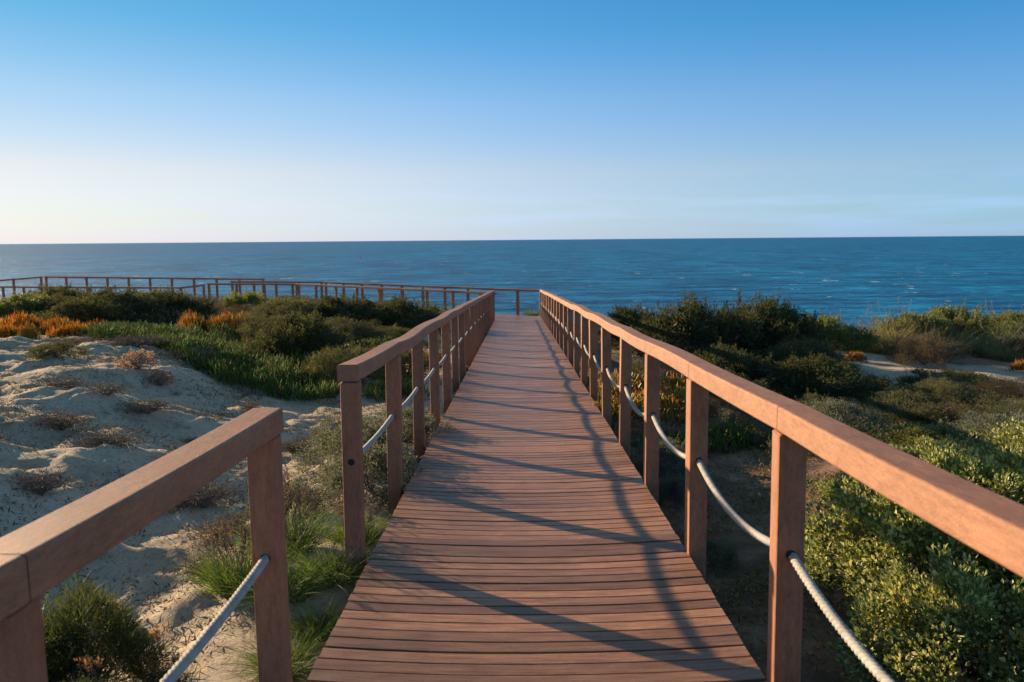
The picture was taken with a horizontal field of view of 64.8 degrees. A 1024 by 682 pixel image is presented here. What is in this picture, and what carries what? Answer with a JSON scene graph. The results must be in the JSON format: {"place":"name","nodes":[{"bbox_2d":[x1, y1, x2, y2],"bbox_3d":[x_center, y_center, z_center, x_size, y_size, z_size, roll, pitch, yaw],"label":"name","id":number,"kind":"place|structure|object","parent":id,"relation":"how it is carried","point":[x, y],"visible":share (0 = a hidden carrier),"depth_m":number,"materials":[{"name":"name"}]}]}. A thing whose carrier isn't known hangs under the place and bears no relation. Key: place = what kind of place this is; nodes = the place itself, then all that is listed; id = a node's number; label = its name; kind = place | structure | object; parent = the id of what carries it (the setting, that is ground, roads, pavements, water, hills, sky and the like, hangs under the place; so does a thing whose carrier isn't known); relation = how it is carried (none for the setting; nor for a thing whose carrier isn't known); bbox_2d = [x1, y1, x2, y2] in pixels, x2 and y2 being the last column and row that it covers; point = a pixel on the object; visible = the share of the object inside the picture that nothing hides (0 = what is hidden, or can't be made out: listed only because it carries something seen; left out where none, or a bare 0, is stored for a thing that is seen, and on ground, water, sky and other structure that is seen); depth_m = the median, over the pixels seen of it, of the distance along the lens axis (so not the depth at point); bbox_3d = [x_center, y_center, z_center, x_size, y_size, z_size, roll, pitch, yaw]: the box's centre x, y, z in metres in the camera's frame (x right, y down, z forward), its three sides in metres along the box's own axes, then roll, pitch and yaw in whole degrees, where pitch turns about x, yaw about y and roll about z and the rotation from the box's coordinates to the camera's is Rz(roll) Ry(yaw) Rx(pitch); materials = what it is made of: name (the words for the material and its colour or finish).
{"place":"outdoors","nodes":[
{"label":"outdoors","id":0,"kind":"place"},
{"bbox_2d":[0,299,1023,681],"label":"ground","id":1,"kind":"structure","parent":0,"point":[90,467],"depth_m":6.14,"materials":[{"name":"sand"}]},
{"bbox_2d":[0,310,43,327],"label":"orange ice plant","id":2,"kind":"object","parent":1,"relation":"on","point":[17,319],"visible":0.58,"depth_m":15.42,"materials":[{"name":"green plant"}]},
{"bbox_2d":[0,289,50,318],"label":"green bush","id":3,"kind":"object","parent":1,"relation":"on","point":[12,304],"visible":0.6,"depth_m":20.64,"materials":[{"name":"green plant"}]},
{"bbox_2d":[1,461,98,502],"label":"dry scrub","id":4,"kind":"object","parent":1,"relation":"on","point":[37,487],"visible":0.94,"depth_m":5.35,"materials":[{"name":"brown plant"}]},
{"bbox_2d":[23,340,93,360],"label":"heath bush","id":5,"kind":"object","parent":1,"relation":"on","point":[57,351],"visible":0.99,"depth_m":9.95,"materials":[{"name":"green plant"}]},
{"bbox_2d":[15,283,101,316],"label":"juniper bush","id":6,"kind":"object","parent":1,"relation":"on","point":[65,291],"visible":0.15,"depth_m":21.02,"materials":[{"name":"green plant"}]},
{"bbox_2d":[45,321,89,337],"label":"orange ice plant","id":7,"kind":"object","parent":1,"relation":"on","point":[64,330],"visible":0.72,"depth_m":13.62,"materials":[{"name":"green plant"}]},
{"bbox_2d":[22,402,116,432],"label":"dry scrub","id":8,"kind":"object","parent":1,"relation":"on","point":[61,424],"visible":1,"depth_m":6.82,"materials":[{"name":"brown plant"}]},
{"bbox_2d":[24,285,177,324],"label":"juniper bush","id":9,"kind":"object","parent":1,"relation":"on","point":[105,304],"visible":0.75,"depth_m":18.47,"materials":[{"name":"green plant"}]},
{"bbox_2d":[46,420,173,454],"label":"dry scrub","id":10,"kind":"object","parent":1,"relation":"on","point":[98,441],"visible":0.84,"depth_m":6.43,"materials":[{"name":"brown plant"}]},
{"bbox_2d":[41,573,201,681],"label":"needle shrub","id":11,"kind":"object","parent":1,"relation":"on","point":[114,635],"visible":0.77,"depth_m":3.19,"materials":[{"name":"green plant"}]},
{"bbox_2d":[78,332,184,347],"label":"dry scrub","id":12,"kind":"object","parent":1,"relation":"on","point":[135,342],"visible":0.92,"depth_m":11.49,"materials":[{"name":"brown plant"}]},
{"bbox_2d":[111,349,161,369],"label":"dry twig bush","id":13,"kind":"object","parent":1,"relation":"on","point":[138,357],"visible":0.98,"depth_m":9.48,"materials":[{"name":"plant"}]},
{"bbox_2d":[99,396,189,414],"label":"dry scrub","id":14,"kind":"object","parent":1,"relation":"on","point":[154,407],"visible":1,"depth_m":7.75,"materials":[{"name":"brown plant"}]},
{"bbox_2d":[0,408,291,681],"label":"boardwalk railing","id":15,"kind":"object","parent":1,"relation":"on","point":[40,556],"visible":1,"depth_m":1.90,"materials":[{"name":"wood"}]},
{"bbox_2d":[138,624,183,681],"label":"dry flower plant","id":16,"kind":"object","parent":1,"relation":"on","point":[175,658],"visible":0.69,"depth_m":3.19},
{"bbox_2d":[130,286,224,326],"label":"juniper bush","id":17,"kind":"object","parent":1,"relation":"on","point":[181,302],"visible":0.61,"depth_m":19.26,"materials":[{"name":"green plant"}]},
{"bbox_2d":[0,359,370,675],"bbox_3d":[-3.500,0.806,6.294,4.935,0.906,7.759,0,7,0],"label":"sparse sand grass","id":18,"kind":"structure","parent":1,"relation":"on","point":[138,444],"depth_m":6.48,"materials":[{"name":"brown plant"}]},
{"bbox_2d":[143,505,249,555],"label":"dry scrub","id":19,"kind":"object","parent":1,"relation":"on","point":[236,520],"visible":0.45,"depth_m":5.17,"materials":[{"name":"brown plant"}]},
{"bbox_2d":[154,541,238,592],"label":"dry scrub","id":20,"kind":"object","parent":1,"relation":"on","point":[186,571],"visible":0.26,"depth_m":4.48,"materials":[{"name":"brown plant"}]},
{"bbox_2d":[148,475,247,526],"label":"dry scrub","id":21,"kind":"object","parent":1,"relation":"on","point":[198,501],"visible":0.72,"depth_m":5.80,"materials":[{"name":"brown plant"}]},
{"bbox_2d":[81,319,340,401],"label":"green ice plant field","id":22,"kind":"structure","parent":1,"relation":"on","point":[232,365],"depth_m":11.42,"materials":[{"name":"green plant"}]},
{"bbox_2d":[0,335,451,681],"bbox_3d":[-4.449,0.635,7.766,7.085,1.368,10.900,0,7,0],"label":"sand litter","id":23,"kind":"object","parent":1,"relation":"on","point":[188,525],"visible":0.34,"depth_m":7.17,"materials":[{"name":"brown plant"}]},
{"bbox_2d":[205,308,259,332],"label":"orange ice plant","id":24,"kind":"object","parent":1,"relation":"on","point":[230,320],"visible":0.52,"depth_m":16.46,"materials":[{"name":"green plant"}]},
{"bbox_2d":[160,508,316,598],"bbox_3d":[-1.381,1.079,4.178,0.875,0.424,0.815,-2,7,-9],"label":"grass tuft","id":25,"kind":"object","parent":1,"relation":"on","point":[220,566],"visible":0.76,"depth_m":4.14,"materials":[{"name":"plant"}]},
{"bbox_2d":[214,286,282,311],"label":"green bush","id":26,"kind":"object","parent":1,"relation":"on","point":[247,297],"visible":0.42,"depth_m":26.63,"materials":[{"name":"green plant"}]},
{"bbox_2d":[234,312,290,341],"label":"heath bush","id":27,"kind":"object","parent":1,"relation":"on","point":[249,330],"visible":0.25,"depth_m":15.56,"materials":[{"name":"green plant"}]},
{"bbox_2d":[201,618,331,681],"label":"grass tuft","id":28,"kind":"object","parent":1,"relation":"on","point":[297,655],"visible":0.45,"depth_m":3.40,"materials":[{"name":"plant"}]},
{"bbox_2d":[208,465,343,564],"bbox_3d":[-1.316,0.988,4.576,0.959,0.499,1.029,0,7,0],"label":"grass tuft","id":29,"kind":"object","parent":1,"relation":"on","point":[310,533],"visible":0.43,"depth_m":4.65,"materials":[{"name":"plant"}]},
{"bbox_2d":[198,543,362,619],"bbox_3d":[-1.123,1.159,3.973,0.862,0.256,0.784,-2,7,-11],"label":"grass tuft","id":30,"kind":"object","parent":1,"relation":"on","point":[303,587],"visible":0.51,"depth_m":3.98,"materials":[{"name":"plant"}]},
{"bbox_2d":[236,291,335,322],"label":"heath bush","id":31,"kind":"object","parent":1,"relation":"on","point":[273,307],"visible":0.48,"depth_m":20.52,"materials":[{"name":"green plant"}]},
{"bbox_2d":[252,587,348,647],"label":"grass tuft","id":32,"kind":"object","parent":1,"relation":"on","point":[333,620],"visible":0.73,"depth_m":3.71,"materials":[{"name":"plant"}]},
{"bbox_2d":[230,306,375,368],"bbox_3d":[-3.615,-0.049,12.939,2.357,1.059,2.192,-5,9,-35],"label":"juniper bush","id":33,"kind":"object","parent":1,"relation":"on","point":[314,332],"visible":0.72,"depth_m":12.64,"materials":[{"name":"green plant"}]},
{"bbox_2d":[283,477,343,527],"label":"grey shrub","id":34,"kind":"object","parent":1,"relation":"on","point":[301,485],"visible":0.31,"depth_m":5.46,"materials":[{"name":"green plant"}]},
{"bbox_2d":[251,524,404,596],"bbox_3d":[-0.938,1.105,4.189,0.877,0.286,0.964,2,8,22],"label":"grass tuft","id":35,"kind":"object","parent":1,"relation":"on","point":[341,561],"visible":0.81,"depth_m":4.16,"materials":[{"name":"plant"}]},
{"bbox_2d":[291,410,382,457],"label":"grey shrub","id":36,"kind":"object","parent":1,"relation":"on","point":[326,420],"visible":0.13,"depth_m":7.31,"materials":[{"name":"green plant"}]},
{"bbox_2d":[304,314,381,343],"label":"heath bush","id":37,"kind":"object","parent":1,"relation":"on","point":[355,327],"visible":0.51,"depth_m":18.40,"materials":[{"name":"green plant"}]},
{"bbox_2d":[276,344,411,393],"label":"heath bush","id":38,"kind":"object","parent":1,"relation":"on","point":[335,358],"visible":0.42,"depth_m":11.10,"materials":[{"name":"green plant"}]},
{"bbox_2d":[298,290,396,326],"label":"juniper bush","id":39,"kind":"object","parent":1,"relation":"on","point":[342,307],"visible":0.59,"depth_m":21.13,"materials":[{"name":"green plant"}]},
{"bbox_2d":[306,488,392,546],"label":"grass tuft","id":40,"kind":"object","parent":1,"relation":"on","point":[369,526],"visible":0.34,"depth_m":4.92,"materials":[{"name":"plant"}]},
{"bbox_2d":[290,411,414,477],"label":"grey shrub","id":41,"kind":"object","parent":1,"relation":"on","point":[370,432],"visible":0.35,"depth_m":6.60,"materials":[{"name":"green plant"}]},
{"bbox_2d":[311,437,435,506],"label":"grey shrub","id":42,"kind":"object","parent":1,"relation":"on","point":[375,460],"visible":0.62,"depth_m":5.86,"materials":[{"name":"green plant"}]},
{"bbox_2d":[362,376,429,402],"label":"green ice plant","id":43,"kind":"object","parent":1,"relation":"on","point":[378,387],"visible":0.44,"depth_m":10.40,"materials":[{"name":"green plant"}]},
{"bbox_2d":[352,324,440,346],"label":"heath bush","id":44,"kind":"object","parent":1,"relation":"on","point":[398,331],"visible":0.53,"depth_m":18.38,"materials":[{"name":"green plant"}]},
{"bbox_2d":[360,294,450,329],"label":"juniper bush","id":45,"kind":"object","parent":1,"relation":"on","point":[394,305],"visible":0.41,"depth_m":21.85,"materials":[{"name":"green plant"}]},
{"bbox_2d":[368,348,451,379],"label":"heath bush","id":46,"kind":"object","parent":1,"relation":"on","point":[406,357],"visible":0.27,"depth_m":12.60,"materials":[{"name":"green plant"}]},
{"bbox_2d":[337,290,494,580],"bbox_3d":[-0.750,-0.091,16.786,0.119,2.755,25.302,0,7,0],"label":"boardwalk railing","id":47,"kind":"object","parent":1,"relation":"on","point":[472,320],"visible":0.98,"depth_m":5.58,"materials":[{"name":"wood"}]},
{"bbox_2d":[373,405,459,447],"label":"grey shrub","id":48,"kind":"object","parent":1,"relation":"on","point":[407,428],"visible":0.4,"depth_m":7.59,"materials":[{"name":"green plant"}]},
{"bbox_2d":[441,310,530,317],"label":"cross walkway","id":49,"kind":"structure","parent":1,"relation":"on","point":[505,315],"depth_m":31.23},
{"bbox_2d":[294,283,496,309],"bbox_3d":[-5.256,-1.442,33.360,11.970,1.560,0.122,5,9,38],"label":"boardwalk railing","id":50,"kind":"object","parent":49,"relation":"on","point":[452,292],"visible":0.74,"depth_m":32.99,"materials":[{"name":"wood"}]},
{"bbox_2d":[324,281,539,314],"bbox_3d":[-3.911,-1.627,34.697,12.737,1.572,0.118,5,9,37],"label":"boardwalk railing","id":51,"kind":"object","parent":49,"relation":"on","point":[445,298],"visible":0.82,"depth_m":34.04,"materials":[{"name":"wood"}]},
{"bbox_2d":[580,299,652,349],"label":"juniper bush","id":52,"kind":"object","parent":1,"relation":"on","point":[620,316],"visible":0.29,"depth_m":21.27,"materials":[{"name":"green plant"}]},
{"bbox_2d":[592,392,672,429],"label":"yellow ice plant","id":53,"kind":"object","parent":1,"relation":"on","point":[637,401],"visible":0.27,"depth_m":8.96,"materials":[{"name":"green plant"}]},
{"bbox_2d":[617,382,685,432],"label":"yellow ice plant","id":54,"kind":"object","parent":1,"relation":"on","point":[677,400],"visible":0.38,"depth_m":9.48,"materials":[{"name":"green plant"}]},
{"bbox_2d":[630,437,685,476],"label":"grey shrub","id":55,"kind":"object","parent":1,"relation":"on","point":[663,457],"visible":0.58,"depth_m":7.52,"materials":[{"name":"green plant"}]},
{"bbox_2d":[658,473,684,506],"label":"grey shrub","id":56,"kind":"object","parent":1,"relation":"on","point":[672,487],"visible":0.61,"depth_m":6.74,"materials":[{"name":"green plant"}]},
{"bbox_2d":[631,428,723,454],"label":"green ice plant","id":57,"kind":"object","parent":1,"relation":"on","point":[680,438],"visible":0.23,"depth_m":8.46,"materials":[{"name":"green plant"}]},
{"bbox_2d":[625,290,764,375],"bbox_3d":[3.956,-0.249,17.501,2.923,1.832,3.327,2,7,16],"label":"juniper bush","id":58,"kind":"object","parent":1,"relation":"on","point":[689,324],"visible":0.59,"depth_m":16.82,"materials":[{"name":"green plant"}]},
{"bbox_2d":[706,535,741,576],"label":"grey shrub","id":59,"kind":"object","parent":1,"relation":"on","point":[713,548],"visible":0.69,"depth_m":5.37,"materials":[{"name":"green plant"}]},
{"bbox_2d":[708,419,771,453],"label":"green ice plant","id":60,"kind":"object","parent":1,"relation":"on","point":[716,433],"visible":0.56,"depth_m":8.74,"materials":[{"name":"green plant"}]},
{"bbox_2d":[708,403,771,432],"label":"grey shrub","id":61,"kind":"object","parent":1,"relation":"on","point":[738,415],"visible":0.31,"depth_m":10.05,"materials":[{"name":"green plant"}]},
{"bbox_2d":[667,336,814,398],"bbox_3d":[3.715,0.514,13.983,1.920,1.118,2.896,-3,8,-22],"label":"juniper bush","id":62,"kind":"object","parent":1,"relation":"on","point":[724,357],"visible":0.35,"depth_m":13.71,"materials":[{"name":"green plant"}]},
{"bbox_2d":[675,288,838,363],"bbox_3d":[5.285,-0.291,17.819,3.765,1.867,2.666,3,8,25],"label":"juniper bush","id":63,"kind":"object","parent":1,"relation":"on","point":[764,309],"visible":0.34,"depth_m":17.06,"materials":[{"name":"green plant"}]},
{"bbox_2d":[540,289,1023,681],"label":"boardwalk railing","id":64,"kind":"object","parent":1,"relation":"on","point":[985,522],"visible":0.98,"depth_m":2.74,"materials":[{"name":"wood"}]},
{"bbox_2d":[735,295,834,361],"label":"juniper bush","id":65,"kind":"object","parent":1,"relation":"on","point":[792,313],"visible":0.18,"depth_m":17.20,"materials":[{"name":"green plant"}]},
{"bbox_2d":[748,330,854,374],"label":"heath bush","id":66,"kind":"object","parent":1,"relation":"on","point":[780,353],"visible":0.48,"depth_m":15.81,"materials":[{"name":"green plant"}]},
{"bbox_2d":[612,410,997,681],"bbox_3d":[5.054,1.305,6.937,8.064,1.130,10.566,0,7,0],"label":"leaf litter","id":67,"kind":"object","parent":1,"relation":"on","point":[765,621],"visible":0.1,"depth_m":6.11,"materials":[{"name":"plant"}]},
{"bbox_2d":[611,340,1023,490],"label":"heath cover","id":68,"kind":"object","parent":1,"relation":"on","point":[881,430],"visible":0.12,"depth_m":10.60,"materials":[{"name":"green plant"}]},
{"bbox_2d":[749,351,895,404],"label":"juniper bush","id":69,"kind":"object","parent":1,"relation":"on","point":[789,374],"visible":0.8,"depth_m":13.32,"materials":[{"name":"green plant"}]},
{"bbox_2d":[763,377,890,411],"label":"heath bush","id":70,"kind":"object","parent":1,"relation":"on","point":[856,395],"visible":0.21,"depth_m":12.96,"materials":[{"name":"green plant"}]},
{"bbox_2d":[659,392,1019,622],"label":"weeds","id":71,"kind":"object","parent":1,"relation":"on","point":[753,572],"visible":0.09,"depth_m":6.15,"materials":[{"name":"green plant"}]},
{"bbox_2d":[801,308,881,352],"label":"green bush","id":72,"kind":"object","parent":1,"relation":"on","point":[843,334],"visible":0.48,"depth_m":19.34,"materials":[{"name":"green plant"}]},
{"bbox_2d":[799,397,892,435],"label":"grey shrub","id":73,"kind":"object","parent":1,"relation":"on","point":[840,407],"visible":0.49,"depth_m":9.65,"materials":[{"name":"green plant"}]},
{"bbox_2d":[814,470,878,505],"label":"saltbush","id":74,"kind":"object","parent":1,"relation":"on","point":[827,494],"visible":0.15,"depth_m":6.34,"materials":[{"name":"green plant"}]},
{"bbox_2d":[837,386,954,427],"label":"heath bush","id":75,"kind":"object","parent":1,"relation":"on","point":[887,401],"visible":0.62,"depth_m":11.59,"materials":[{"name":"green plant"}]},
{"bbox_2d":[849,296,961,353],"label":"marram grass","id":76,"kind":"structure","parent":1,"relation":"on","point":[891,338],"depth_m":20.19,"materials":[{"name":"plant"}]},
{"bbox_2d":[803,482,1023,624],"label":"saltbush","id":77,"kind":"object","parent":1,"relation":"on","point":[861,525],"visible":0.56,"depth_m":4.58,"materials":[{"name":"green plant"}]},
{"bbox_2d":[869,306,968,351],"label":"green bush","id":78,"kind":"object","parent":1,"relation":"on","point":[940,323],"visible":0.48,"depth_m":20.66,"materials":[{"name":"green plant"}]},
{"bbox_2d":[821,542,1023,681],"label":"saltbush","id":79,"kind":"object","parent":1,"relation":"on","point":[911,607],"visible":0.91,"depth_m":3.64,"materials":[{"name":"green plant"}]},
{"bbox_2d":[825,440,1023,555],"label":"saltbush","id":80,"kind":"object","parent":1,"relation":"on","point":[981,473],"visible":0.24,"depth_m":5.38,"materials":[{"name":"green plant"}]},
{"bbox_2d":[873,419,976,448],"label":"green bush","id":81,"kind":"object","parent":1,"relation":"on","point":[936,433],"visible":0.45,"depth_m":8.56,"materials":[{"name":"green plant"}]},
{"bbox_2d":[881,329,971,368],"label":"brown scrub","id":82,"kind":"object","parent":1,"relation":"on","point":[943,350],"visible":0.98,"depth_m":17.98,"materials":[{"name":"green plant"}]},
{"bbox_2d":[897,398,984,431],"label":"brown scrub","id":83,"kind":"object","parent":1,"relation":"on","point":[951,404],"visible":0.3,"depth_m":11.17,"materials":[{"name":"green plant"}]},
{"bbox_2d":[881,365,1007,397],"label":"heath bush","id":84,"kind":"object","parent":1,"relation":"on","point":[962,376],"visible":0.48,"depth_m":14.54,"materials":[{"name":"green plant"}]},
{"bbox_2d":[888,429,1001,467],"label":"saltbush","id":85,"kind":"object","parent":1,"relation":"on","point":[917,451],"visible":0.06,"depth_m":6.62,"materials":[{"name":"green plant"}]},
{"bbox_2d":[889,372,1006,415],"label":"heath bush","id":86,"kind":"object","parent":1,"relation":"on","point":[946,387],"visible":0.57,"depth_m":12.47,"materials":[{"name":"green plant"}]},
{"bbox_2d":[926,298,995,352],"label":"green bush","id":87,"kind":"object","parent":1,"relation":"on","point":[949,313],"visible":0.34,"depth_m":21.14,"materials":[{"name":"green plant"}]},
{"bbox_2d":[915,536,1022,661],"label":"saltbush","id":88,"kind":"object","parent":1,"relation":"on","point":[1000,570],"visible":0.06,"depth_m":4.23,"materials":[{"name":"green plant"}]},
{"bbox_2d":[935,407,1023,443],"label":"grey shrub","id":89,"kind":"object","parent":1,"relation":"on","point":[966,425],"visible":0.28,"depth_m":8.77,"materials":[{"name":"green plant"}]},
{"bbox_2d":[935,401,1023,436],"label":"heath bush","id":90,"kind":"object","parent":1,"relation":"on","point":[989,410],"visible":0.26,"depth_m":10.22,"materials":[{"name":"green plant"}]},
{"bbox_2d":[955,298,1023,361],"bbox_3d":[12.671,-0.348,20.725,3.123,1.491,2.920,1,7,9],"label":"marram grass","id":91,"kind":"structure","parent":1,"relation":"on","point":[994,339],"depth_m":20.61,"materials":[{"name":"plant"}]},
{"bbox_2d":[966,375,1023,399],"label":"brown scrub","id":92,"kind":"object","parent":1,"relation":"on","point":[1014,388],"visible":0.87,"depth_m":13.21,"materials":[{"name":"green plant"}]},
{"bbox_2d":[972,441,1023,503],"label":"saltbush","id":93,"kind":"object","parent":1,"relation":"on","point":[1010,458],"visible":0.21,"depth_m":5.73,"materials":[{"name":"green plant"}]},
{"bbox_2d":[978,604,1023,681],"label":"saltbush","id":94,"kind":"object","parent":1,"relation":"on","point":[986,676],"visible":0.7,"depth_m":3.40,"materials":[{"name":"green plant"}]},
{"bbox_2d":[978,307,1023,340],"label":"green bush","id":95,"kind":"object","parent":1,"relation":"on","point":[1015,317],"visible":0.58,"depth_m":22.34,"materials":[{"name":"green plant"}]},
{"bbox_2d":[984,416,1023,459],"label":"saltbush","id":96,"kind":"object","parent":1,"relation":"on","point":[1005,435],"visible":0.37,"depth_m":6.75,"materials":[{"name":"green plant"}]},
{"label":"left walkway","id":97,"kind":"structure","parent":1,"relation":"on","visible":0},
{"bbox_2d":[0,284,205,297],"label":"boardwalk railing","id":98,"kind":"object","parent":97,"relation":"on","point":[88,289],"visible":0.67,"depth_m":39.17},
{"bbox_2d":[44,276,264,298],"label":"boardwalk railing","id":99,"kind":"object","parent":97,"relation":"on","point":[129,278],"visible":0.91,"depth_m":41.59,"materials":[{"name":"wood"}]},
{"bbox_2d":[0,236,1023,332],"bbox_3d":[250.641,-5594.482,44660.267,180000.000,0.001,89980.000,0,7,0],"label":"sea","id":100,"kind":"structure","parent":0,"point":[851,278],"depth_m":535.02,"materials":[{"name":"liquid"}]},
{"bbox_2d":[0,0,1023,243],"label":"sky","id":101,"kind":"structure","parent":0,"point":[122,121],"materials":[{"name":"blue"}]},
{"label":"boardwalk joist","id":102,"kind":"structure","parent":0,"visible":0},
{"bbox_2d":[307,316,766,681],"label":"boardwalk","id":103,"kind":"structure","parent":102,"relation":"on","point":[528,523],"depth_m":4.11,"materials":[{"name":"wood"}]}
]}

